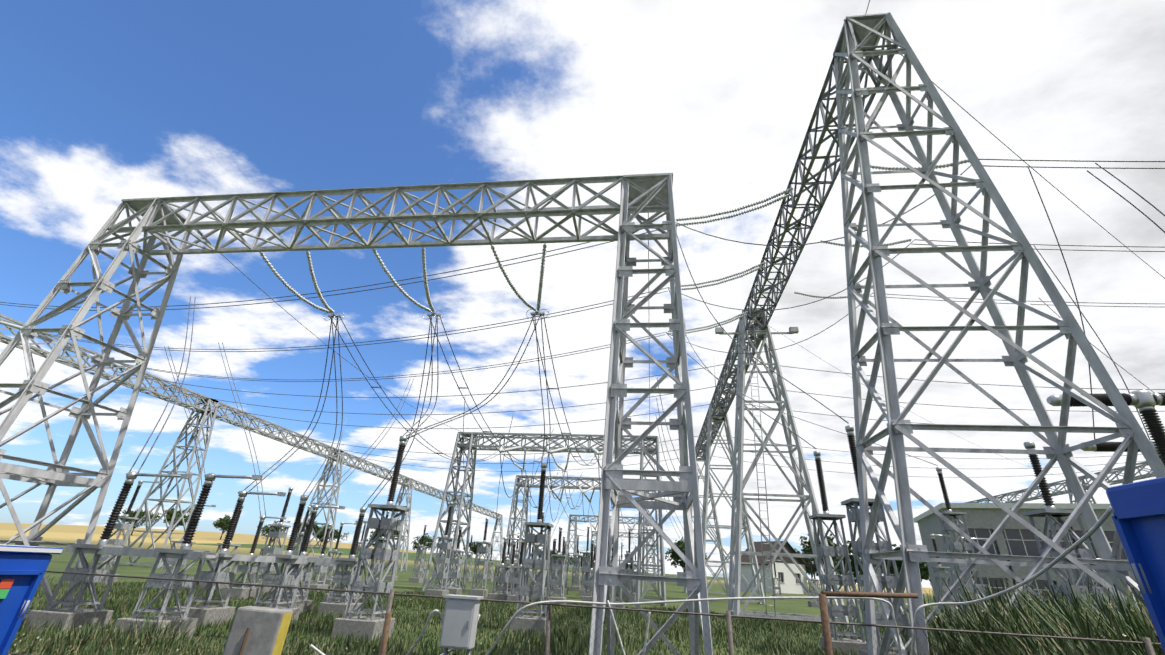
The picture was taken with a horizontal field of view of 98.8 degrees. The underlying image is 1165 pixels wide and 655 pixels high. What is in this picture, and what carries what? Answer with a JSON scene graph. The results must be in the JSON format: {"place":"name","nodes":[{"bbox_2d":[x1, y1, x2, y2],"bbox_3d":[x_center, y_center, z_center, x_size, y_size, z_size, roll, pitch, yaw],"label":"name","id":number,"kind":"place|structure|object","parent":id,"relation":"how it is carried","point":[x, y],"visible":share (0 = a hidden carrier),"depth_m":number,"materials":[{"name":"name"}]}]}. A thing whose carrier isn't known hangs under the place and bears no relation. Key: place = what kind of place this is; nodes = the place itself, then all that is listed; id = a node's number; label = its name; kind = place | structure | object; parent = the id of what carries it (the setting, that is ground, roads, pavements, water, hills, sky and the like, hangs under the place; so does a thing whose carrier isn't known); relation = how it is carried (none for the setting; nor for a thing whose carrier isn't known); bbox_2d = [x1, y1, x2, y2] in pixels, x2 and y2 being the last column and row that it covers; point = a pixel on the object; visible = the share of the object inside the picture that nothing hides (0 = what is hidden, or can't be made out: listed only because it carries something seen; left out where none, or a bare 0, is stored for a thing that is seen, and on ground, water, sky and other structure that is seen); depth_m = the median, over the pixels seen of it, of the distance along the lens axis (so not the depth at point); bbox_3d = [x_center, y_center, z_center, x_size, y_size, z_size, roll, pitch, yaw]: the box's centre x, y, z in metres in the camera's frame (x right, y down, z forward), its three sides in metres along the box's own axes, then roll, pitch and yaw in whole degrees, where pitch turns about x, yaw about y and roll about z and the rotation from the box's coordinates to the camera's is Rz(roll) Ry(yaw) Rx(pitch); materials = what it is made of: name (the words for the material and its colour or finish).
{"place":"outdoors","nodes":[
{"label":"outdoors","id":0,"kind":"place"},
{"bbox_2d":[0,314,216,413],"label":"portal line beam","id":1,"kind":"structure","parent":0,"point":[72,362],"depth_m":43.56,"materials":[{"name":"metal"}]},
{"bbox_2d":[195,399,342,460],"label":"portal line beam","id":2,"kind":"structure","parent":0,"point":[266,425],"depth_m":61.04,"materials":[{"name":"metal"}]},
{"bbox_2d":[330,450,412,485],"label":"portal line beam","id":3,"kind":"structure","parent":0,"point":[374,466],"depth_m":83.30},
{"bbox_2d":[403,478,460,503],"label":"portal line beam","id":4,"kind":"structure","parent":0,"point":[423,486],"depth_m":105.67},
{"bbox_2d":[244,314,635,544],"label":"bay conductors","id":5,"kind":"object","parent":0,"point":[416,430],"visible":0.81,"depth_m":16.92,"materials":[{"name":"grey"}]},
{"bbox_2d":[0,522,958,654],"bbox_3d":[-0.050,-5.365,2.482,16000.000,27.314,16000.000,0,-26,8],"label":"ground","id":6,"kind":"structure","parent":0,"point":[206,541],"depth_m":48.57,"materials":[{"name":"green plant"}]},
{"bbox_2d":[0,544,63,654],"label":"electrical cabinet","id":7,"kind":"object","parent":6,"relation":"on","point":[22,570],"visible":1,"depth_m":3.98,"materials":[{"name":"metal"}]},
{"bbox_2d":[24,608,113,633],"bbox_3d":[-11.287,6.491,10.966,0.990,0.500,0.990,0,-26,8],"label":"concrete footing","id":8,"kind":"object","parent":6,"relation":"on","point":[79,613],"visible":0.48,"depth_m":10.67,"materials":[{"name":"concrete"}]},
{"bbox_2d":[45,543,130,611],"bbox_3d":[-11.245,5.720,11.341,0.740,1.444,0.740,0,-26,8],"label":"disconnector post stand","id":9,"kind":"object","parent":8,"relation":"on","point":[90,568],"visible":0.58,"depth_m":11.25,"materials":[{"name":"metal"}]},
{"bbox_2d":[64,544,219,560],"bbox_3d":[-10.036,5.117,11.362,3.772,0.160,0.520,-3,-26,12],"label":"disconnector frame","id":10,"kind":"object","parent":9,"relation":"attached to","point":[140,552],"visible":0.85,"depth_m":11.13,"materials":[{"name":"metal"}]},
{"bbox_2d":[97,472,191,544],"bbox_3d":[-10.458,4.321,11.925,1.730,1.660,0.220,0,-26,8],"label":"disconnector post insulator","id":11,"kind":"object","parent":9,"relation":"on","point":[118,507],"visible":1,"depth_m":12.06,"materials":[{"name":"black ceramic"}]},
{"bbox_2d":[114,615,197,639],"bbox_3d":[-8.982,6.384,10.480,0.990,0.500,0.990,0,-26,8],"label":"concrete footing","id":12,"kind":"object","parent":6,"relation":"on","point":[181,624],"visible":0.27,"depth_m":10.38,"materials":[{"name":"concrete"}]},
{"bbox_2d":[131,548,211,620],"bbox_3d":[-8.939,5.613,10.855,0.740,1.444,0.740,0,-26,8],"label":"disconnector post stand","id":13,"kind":"object","parent":12,"relation":"on","point":[176,574],"visible":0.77,"depth_m":10.74,"materials":[{"name":"metal"}]},
{"bbox_2d":[180,473,262,549],"bbox_3d":[-8.301,4.214,11.459,1.430,1.660,0.220,0,-26,8],"label":"disconnector post insulator","id":14,"kind":"object","parent":13,"relation":"on","point":[210,478],"visible":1,"depth_m":11.57,"materials":[{"name":"black ceramic"}]},
{"bbox_2d":[108,398,218,568],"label":"portal column","id":15,"kind":"structure","parent":6,"relation":"on","point":[169,529],"depth_m":49.24,"materials":[{"name":"metal"}]},
{"bbox_2d":[94,574,274,593],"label":"concrete footings","id":16,"kind":"object","parent":6,"relation":"on","point":[201,584],"depth_m":24.32,"materials":[{"name":"concrete"}]},
{"bbox_2d":[99,516,1103,609],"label":"switchgear stands","id":17,"kind":"object","parent":16,"relation":"on","point":[123,526],"visible":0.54,"depth_m":25.31,"materials":[{"name":"metal"}]},
{"bbox_2d":[124,480,1080,582],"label":"insulators","id":18,"kind":"object","parent":17,"relation":"on","point":[140,482],"visible":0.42,"depth_m":26.26,"materials":[{"name":"black ceramic"}]},
{"bbox_2d":[170,605,235,626],"bbox_3d":[-9.944,7.581,13.054,0.990,0.500,0.990,0,-26,8],"label":"concrete footing","id":19,"kind":"object","parent":6,"relation":"on","point":[219,610],"visible":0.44,"depth_m":12.80,"materials":[{"name":"concrete"}]},
{"bbox_2d":[184,553,241,607],"bbox_3d":[-9.902,6.833,13.417,0.740,1.394,0.740,0,-26,8],"label":"disconnector post stand","id":20,"kind":"object","parent":19,"relation":"on","point":[218,574],"visible":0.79,"depth_m":13.32,"materials":[{"name":"metal"}]},
{"bbox_2d":[220,490,285,553],"bbox_3d":[-9.265,5.457,14.011,1.430,1.660,0.220,0,-26,8],"label":"disconnector post insulator","id":21,"kind":"object","parent":20,"relation":"on","point":[242,495],"visible":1,"depth_m":14.12,"materials":[{"name":"black ceramic"}]},
{"bbox_2d":[218,554,307,563],"bbox_3d":[-9.116,6.493,14.040,2.501,0.160,0.520,16,-29,-24],"label":"disconnector frame","id":22,"kind":"object","parent":20,"relation":"attached to","point":[253,558],"visible":0.69,"depth_m":13.88,"materials":[{"name":"metal"}]},
{"bbox_2d":[221,586,259,598],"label":"concrete footing","id":23,"kind":"object","parent":6,"relation":"on","point":[240,593],"visible":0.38,"depth_m":20.65,"materials":[{"name":"concrete"}]},
{"bbox_2d":[228,561,260,587],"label":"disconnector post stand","id":24,"kind":"object","parent":23,"relation":"on","point":[247,569],"visible":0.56,"depth_m":21.22,"materials":[{"name":"metal"}]},
{"bbox_2d":[222,606,292,654],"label":"concrete block","id":25,"kind":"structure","parent":6,"relation":"on","point":[255,630],"depth_m":3.08,"materials":[{"name":"grey concrete"}]},
{"bbox_2d":[262,606,299,623],"bbox_3d":[-8.546,7.966,13.684,0.990,0.500,0.990,0,-26,8],"label":"concrete footing","id":26,"kind":"object","parent":6,"relation":"on","point":[296,611],"visible":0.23,"depth_m":13.93,"materials":[{"name":"concrete"}]},
{"bbox_2d":[254,554,307,607],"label":"disconnector post stand","id":27,"kind":"object","parent":26,"relation":"on","point":[281,579],"visible":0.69,"depth_m":13.96,"materials":[{"name":"metal"}]},
{"bbox_2d":[285,495,307,554],"bbox_3d":[-8.425,5.802,14.737,0.220,1.660,0.220,0,-26,8],"label":"disconnector post insulator","id":28,"kind":"object","parent":27,"relation":"on","point":[297,522],"visible":1,"depth_m":14.68,"materials":[{"name":"black ceramic"}]},
{"bbox_2d":[266,598,312,613],"bbox_3d":[-9.681,9.253,16.462,0.990,0.500,0.990,0,-26,8],"label":"concrete footing","id":29,"kind":"object","parent":6,"relation":"on","point":[299,603],"visible":0.23,"depth_m":16.40,"materials":[{"name":"concrete"}]},
{"bbox_2d":[275,555,318,600],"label":"disconnector post stand","id":30,"kind":"object","parent":29,"relation":"on","point":[305,576],"visible":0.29,"depth_m":16.83,"materials":[{"name":"metal"}]},
{"bbox_2d":[300,505,344,555],"bbox_3d":[-9.099,7.085,17.453,1.230,1.660,0.220,0,-26,8],"label":"disconnector post insulator","id":31,"kind":"object","parent":30,"relation":"on","point":[315,508],"visible":1,"depth_m":17.54,"materials":[{"name":"black ceramic"}]},
{"bbox_2d":[284,418,346,570],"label":"portal column","id":32,"kind":"structure","parent":6,"relation":"on","point":[336,470],"depth_m":71.80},
{"bbox_2d":[317,601,361,617],"bbox_3d":[-7.971,9.327,16.417,0.990,0.500,0.990,0,-26,8],"label":"concrete footing","id":33,"kind":"object","parent":6,"relation":"on","point":[325,607],"visible":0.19,"depth_m":16.05,"materials":[{"name":"concrete"}]},
{"bbox_2d":[326,558,366,603],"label":"disconnector post stand","id":34,"kind":"object","parent":33,"relation":"on","point":[345,578],"visible":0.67,"depth_m":16.63,"materials":[{"name":"metal"}]},
{"bbox_2d":[0,173,712,654],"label":"portal","id":35,"kind":"object","parent":6,"relation":"on","point":[640,193],"visible":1,"depth_m":12.44,"materials":[{"name":"metal"}]},
{"bbox_2d":[260,245,637,540],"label":"bay insulator strings","id":36,"kind":"object","parent":35,"relation":"hanging from","point":[328,309],"visible":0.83,"depth_m":15.13,"materials":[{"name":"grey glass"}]},
{"bbox_2d":[331,615,394,640],"bbox_3d":[-5.476,7.566,12.509,1.070,0.500,1.070,0,-26,8],"label":"concrete footing","id":37,"kind":"object","parent":6,"relation":"on","point":[357,624],"visible":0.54,"depth_m":12.10,"materials":[{"name":"concrete"}]},
{"bbox_2d":[344,504,409,620],"bbox_3d":[-5.399,6.190,13.178,0.820,2.795,0.820,0,-26,8],"label":"current transformer stand","id":38,"kind":"object","parent":37,"relation":"on","point":[390,525],"visible":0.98,"depth_m":13.14,"materials":[{"name":"metal"}]},
{"bbox_2d":[386,435,406,504],"bbox_3d":[-5.280,4.054,14.217,0.220,1.960,0.220,0,-26,8],"label":"current transformer insulator","id":39,"kind":"object","parent":38,"relation":"on","point":[398,460],"visible":1,"depth_m":14.15,"materials":[{"name":"black ceramic"}]},
{"bbox_2d":[375,478,412,570],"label":"portal column","id":40,"kind":"structure","parent":6,"relation":"on","point":[408,501],"depth_m":93.05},
{"bbox_2d":[15,578,899,654],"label":"yard grass","id":41,"kind":"structure","parent":6,"relation":"on","point":[314,618],"depth_m":15.51,"materials":[{"name":"green"}]},
{"bbox_2d":[439,594,483,654],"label":"electrical cabinet","id":42,"kind":"object","parent":6,"relation":"on","point":[459,625],"visible":1,"depth_m":4.29,"materials":[{"name":"metal"}]},
{"bbox_2d":[442,587,592,604],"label":"concrete footings","id":43,"kind":"object","parent":6,"relation":"on","point":[475,592],"visible":0.23,"depth_m":30.07,"materials":[{"name":"concrete"}]},
{"bbox_2d":[445,541,593,595],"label":"lattice supports","id":44,"kind":"object","parent":43,"relation":"on","point":[483,576],"visible":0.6,"depth_m":30.82,"materials":[{"name":"metal"}]},
{"bbox_2d":[456,511,593,570],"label":"insulators","id":45,"kind":"object","parent":44,"relation":"on","point":[514,542],"visible":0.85,"depth_m":31.27,"materials":[{"name":"black ceramic"}]},
{"bbox_2d":[425,589,624,609],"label":"concrete footings","id":46,"kind":"object","parent":6,"relation":"on","point":[494,596],"visible":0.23,"depth_m":26.66,"materials":[{"name":"concrete"}]},
{"bbox_2d":[429,537,621,601],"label":"lattice supports","id":47,"kind":"object","parent":46,"relation":"on","point":[497,578],"visible":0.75,"depth_m":27.51,"materials":[{"name":"metal"}]},
{"bbox_2d":[445,502,561,566],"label":"insulators","id":48,"kind":"object","parent":47,"relation":"on","point":[504,538],"visible":0.71,"depth_m":28.18,"materials":[{"name":"black ceramic"}]},
{"bbox_2d":[509,615,551,634],"bbox_3d":[-1.576,9.098,15.210,1.070,0.500,1.070,0,-26,8],"label":"concrete footing","id":49,"kind":"object","parent":6,"relation":"on","point":[525,622],"visible":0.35,"depth_m":14.78,"materials":[{"name":"concrete"}]},
{"bbox_2d":[516,522,553,618],"bbox_3d":[-1.499,7.721,15.879,0.820,2.795,0.820,0,-26,8],"label":"current transformer stand","id":50,"kind":"object","parent":49,"relation":"on","point":[541,591],"visible":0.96,"depth_m":15.83,"materials":[{"name":"metal"}]},
{"bbox_2d":[537,463,546,521],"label":"current transformer insulator","id":51,"kind":"object","parent":50,"relation":"on","point":[542,490],"visible":1,"depth_m":16.87,"materials":[{"name":"black ceramic"}]},
{"bbox_2d":[422,432,665,605],"bbox_3d":[-2.292,13.409,36.437,16.262,11.102,3.511,0,-26,8],"label":"portal","id":52,"kind":"object","parent":6,"relation":"on","point":[474,438],"visible":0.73,"depth_m":37.64,"materials":[{"name":"metal"}]},
{"bbox_2d":[497,585,635,598],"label":"concrete footings","id":53,"kind":"object","parent":6,"relation":"on","point":[624,595],"visible":0.35,"depth_m":38.60,"materials":[{"name":"concrete"}]},
{"bbox_2d":[500,552,633,592],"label":"lattice supports","id":54,"kind":"object","parent":53,"relation":"on","point":[588,559],"visible":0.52,"depth_m":39.62,"materials":[{"name":"metal"}]},
{"bbox_2d":[499,475,660,594],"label":"portal","id":55,"kind":"object","parent":6,"relation":"on","point":[526,484],"visible":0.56,"depth_m":55.07,"materials":[{"name":"metal"}]},
{"bbox_2d":[7,570,1160,654],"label":"fence posts rails","id":56,"kind":"object","parent":6,"relation":"on","point":[1148,643],"visible":0.86,"depth_m":4.35,"materials":[{"name":"metal"}]},
{"bbox_2d":[310,506,1112,654],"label":"pipe railing","id":57,"kind":"object","parent":56,"relation":"attached to","point":[1097,525],"visible":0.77,"depth_m":4.41,"materials":[{"name":"metal"}]},
{"bbox_2d":[7,572,1160,654],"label":"chain link fence","id":58,"kind":"object","parent":6,"relation":"on","point":[437,625],"visible":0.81,"depth_m":4.55,"materials":[{"name":"metal"}]},
{"bbox_2d":[8,570,1164,654],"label":"grass","id":59,"kind":"structure","parent":6,"relation":"on","point":[1093,625],"depth_m":7.08,"materials":[{"name":"green"}]},
{"bbox_2d":[250,573,966,623],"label":"concrete footings","id":60,"kind":"object","parent":6,"relation":"on","point":[328,582],"visible":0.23,"depth_m":32.91,"materials":[{"name":"concrete"}]},
{"bbox_2d":[253,534,1118,615],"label":"lattice supports","id":61,"kind":"object","parent":60,"relation":"on","point":[939,574],"visible":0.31,"depth_m":30.92,"materials":[{"name":"metal"}]},
{"bbox_2d":[268,506,1102,586],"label":"insulators","id":62,"kind":"object","parent":61,"relation":"on","point":[387,514],"visible":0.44,"depth_m":34.65,"materials":[{"name":"black ceramic"}]},
{"bbox_2d":[565,514,655,585],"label":"portal","id":63,"kind":"object","parent":6,"relation":"on","point":[575,535],"visible":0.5,"depth_m":91.92,"materials":[{"name":"metal"}]},
{"bbox_2d":[358,574,924,609],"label":"concrete foundations","id":64,"kind":"object","parent":6,"relation":"on","point":[420,580],"visible":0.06,"depth_m":45.44,"materials":[{"name":"concrete"}]},
{"bbox_2d":[353,542,966,606],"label":"switchgear stands","id":65,"kind":"object","parent":64,"relation":"on","point":[422,551],"visible":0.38,"depth_m":46.50,"materials":[{"name":"metal"}]},
{"bbox_2d":[380,591,917,654],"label":"rusty pole and rail","id":66,"kind":"object","parent":6,"relation":"on","point":[823,595],"visible":1,"depth_m":4.10,"materials":[{"name":"metal"}]},
{"bbox_2d":[416,574,901,606],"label":"concrete foundations","id":67,"kind":"object","parent":6,"relation":"on","point":[491,580],"visible":0.23,"depth_m":57.89,"materials":[{"name":"concrete"}]},
{"bbox_2d":[418,552,894,599],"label":"switchgear stands","id":68,"kind":"object","parent":67,"relation":"on","point":[470,556],"visible":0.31,"depth_m":58.40,"materials":[{"name":"metal"}]},
{"bbox_2d":[665,537,706,571],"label":"tree","id":69,"kind":"object","parent":6,"relation":"on","point":[680,545],"depth_m":112.71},
{"bbox_2d":[684,447,728,594],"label":"portal column","id":70,"kind":"structure","parent":6,"relation":"on","point":[722,557],"depth_m":61.15,"materials":[{"name":"metal"}]},
{"bbox_2d":[702,357,764,604],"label":"portal column","id":71,"kind":"structure","parent":6,"relation":"on","point":[747,528],"depth_m":44.53,"materials":[{"name":"metal"}]},
{"bbox_2d":[715,309,848,626],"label":"lattice tower","id":72,"kind":"structure","parent":6,"relation":"on","point":[739,481],"depth_m":27.39,"materials":[{"name":"metal"}]},
{"bbox_2d":[799,529,857,590],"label":"tree","id":73,"kind":"object","parent":6,"relation":"on","point":[808,548],"depth_m":95.18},
{"bbox_2d":[820,637,866,654],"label":"concrete foundation","id":74,"kind":"object","parent":6,"relation":"on","point":[851,643],"visible":0.54,"depth_m":13.30,"materials":[{"name":"concrete"}]},
{"bbox_2d":[809,514,864,642],"bbox_3d":[7.339,7.224,14.471,0.820,3.345,0.820,0,-26,8],"label":"equipment support stand","id":75,"kind":"object","parent":74,"relation":"on","point":[850,610],"visible":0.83,"depth_m":14.41,"materials":[{"name":"metal"}]},
{"bbox_2d":[813,451,828,513],"bbox_3d":[7.472,4.842,15.630,0.220,1.960,0.220,0,-26,8],"label":"surge arrester insulator","id":76,"kind":"object","parent":75,"relation":"on","point":[821,484],"visible":1,"depth_m":15.58,"materials":[{"name":"black ceramic"}]},
{"bbox_2d":[858,649,896,654],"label":"concrete foundation","id":77,"kind":"object","parent":6,"relation":"on","point":[863,652],"visible":0.48,"depth_m":11.61,"materials":[{"name":"concrete"}]},
{"bbox_2d":[841,498,910,653],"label":"equipment support stand","id":78,"kind":"object","parent":77,"relation":"on","point":[887,582],"visible":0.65,"depth_m":12.15,"materials":[{"name":"metal"}]},
{"bbox_2d":[845,425,858,496],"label":"surge arrester insulator","id":79,"kind":"object","parent":78,"relation":"on","point":[849,429],"visible":0.69,"depth_m":13.36,"materials":[{"name":"black ceramic"}]},
{"bbox_2d":[880,544,931,585],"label":"tree","id":80,"kind":"object","parent":6,"relation":"on","point":[923,566],"depth_m":109.97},
{"bbox_2d":[833,12,1164,654],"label":"portal column","id":81,"kind":"structure","parent":6,"relation":"on","point":[911,553],"depth_m":10.63,"materials":[{"name":"metal"}]},
{"bbox_2d":[0,159,968,355],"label":"insulator strings","id":82,"kind":"object","parent":81,"relation":"attached to","point":[760,266],"visible":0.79,"depth_m":21.18,"materials":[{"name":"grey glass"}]},
{"bbox_2d":[0,0,1164,537],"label":"conductors","id":83,"kind":"object","parent":81,"relation":"attached to","point":[194,304],"visible":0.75,"depth_m":24.67,"materials":[{"name":"grey"}]},
{"bbox_2d":[884,588,1157,654],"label":"tall grass","id":84,"kind":"structure","parent":6,"relation":"on","point":[933,624],"depth_m":9.58,"materials":[{"name":"green"}]},
{"bbox_2d":[918,508,1136,617],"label":"control building walls","id":85,"kind":"structure","parent":6,"relation":"on","point":[983,518],"depth_m":41.35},
{"bbox_2d":[913,503,1146,607],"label":"building roof","id":86,"kind":"structure","parent":85,"relation":"attached to","point":[929,512],"depth_m":41.30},
{"bbox_2d":[962,529,1146,608],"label":"windows","id":87,"kind":"structure","parent":85,"relation":"in","point":[1017,547],"depth_m":40.55,"materials":[{"name":"glass"}]},
{"bbox_2d":[1106,477,1164,652],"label":"blue waste bin","id":88,"kind":"object","parent":6,"relation":"on","point":[1138,509],"visible":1,"depth_m":2.21,"materials":[{"name":"plastic"}]},
{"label":"post insulator footing","id":89,"kind":"object","parent":6,"relation":"on","visible":0},
{"bbox_2d":[1022,509,1114,617],"bbox_3d":[11.076,5.850,11.158,0.820,3.295,0.820,0,-26,8],"label":"post insulator stand","id":90,"kind":"object","parent":89,"relation":"on","point":[1049,515],"visible":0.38,"depth_m":11.41,"materials":[{"name":"metal"}]},
{"bbox_2d":[1023,441,1055,508],"bbox_3d":[11.200,3.625,12.240,0.220,1.660,0.220,0,-26,8],"label":"post insulator","id":91,"kind":"object","parent":90,"relation":"on","point":[1043,485],"visible":0.83,"depth_m":12.20,"materials":[{"name":"black ceramic"}]},
{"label":"circuit breaker footing","id":92,"kind":"object","parent":6,"relation":"on","visible":0},
{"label":"t-shaped circuit breaker stand","id":93,"kind":"object","parent":92,"relation":"on","visible":0},
{"bbox_2d":[1080,440,1164,463],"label":"circuit breaker porcelain","id":94,"kind":"object","parent":93,"relation":"on","point":[1107,447],"visible":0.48,"depth_m":16.35,"materials":[{"name":"black"}]},
{"bbox_2d":[0,0,1164,587],"label":"sky","id":95,"kind":"structure","parent":0,"point":[103,103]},
{"bbox_2d":[695,405,724,459],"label":"portal line beam","id":96,"kind":"structure","parent":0,"point":[701,439],"depth_m":56.51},
{"bbox_2d":[711,314,764,419],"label":"portal line beam","id":97,"kind":"structure","parent":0,"point":[727,373],"depth_m":39.76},
{"bbox_2d":[740,562,807,593],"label":"house walls","id":98,"kind":"structure","parent":0,"point":[789,585],"depth_m":86.69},
{"bbox_2d":[741,541,808,567],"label":"house roof","id":99,"kind":"structure","parent":98,"relation":"on","point":[788,547],"depth_m":89.20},
{"bbox_2d":[744,16,898,337],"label":"portal line beam","id":100,"kind":"structure","parent":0,"point":[828,118],"depth_m":20.35,"materials":[{"name":"metal"}]},
{"bbox_2d":[965,479,1085,502],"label":"portal beam","id":101,"kind":"structure","parent":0,"point":[1022,491],"depth_m":74.97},
{"bbox_2d":[1069,461,1154,489],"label":"portal beam","id":102,"kind":"structure","parent":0,"point":[1087,485],"depth_m":60.19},
{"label":"circuit breaker footing","id":103,"kind":"object","parent":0,"visible":0},
{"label":"t-shaped circuit breaker stand","id":104,"kind":"object","parent":103,"relation":"on","visible":0},
{"bbox_2d":[1047,390,1164,465],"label":"circuit breaker porcelain","id":105,"kind":"object","parent":104,"relation":"on","point":[1144,402],"visible":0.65,"depth_m":12.28,"materials":[{"name":"black"}]},
{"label":"post insulator footing","id":106,"kind":"object","parent":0,"visible":0},
{"bbox_2d":[934,511,989,625],"bbox_3d":[15.178,9.684,19.829,0.820,4.395,0.820,0,-26,8],"label":"post insulator stand","id":107,"kind":"object","parent":106,"relation":"on","point":[956,546],"visible":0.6,"depth_m":19.99,"materials":[{"name":"metal"}]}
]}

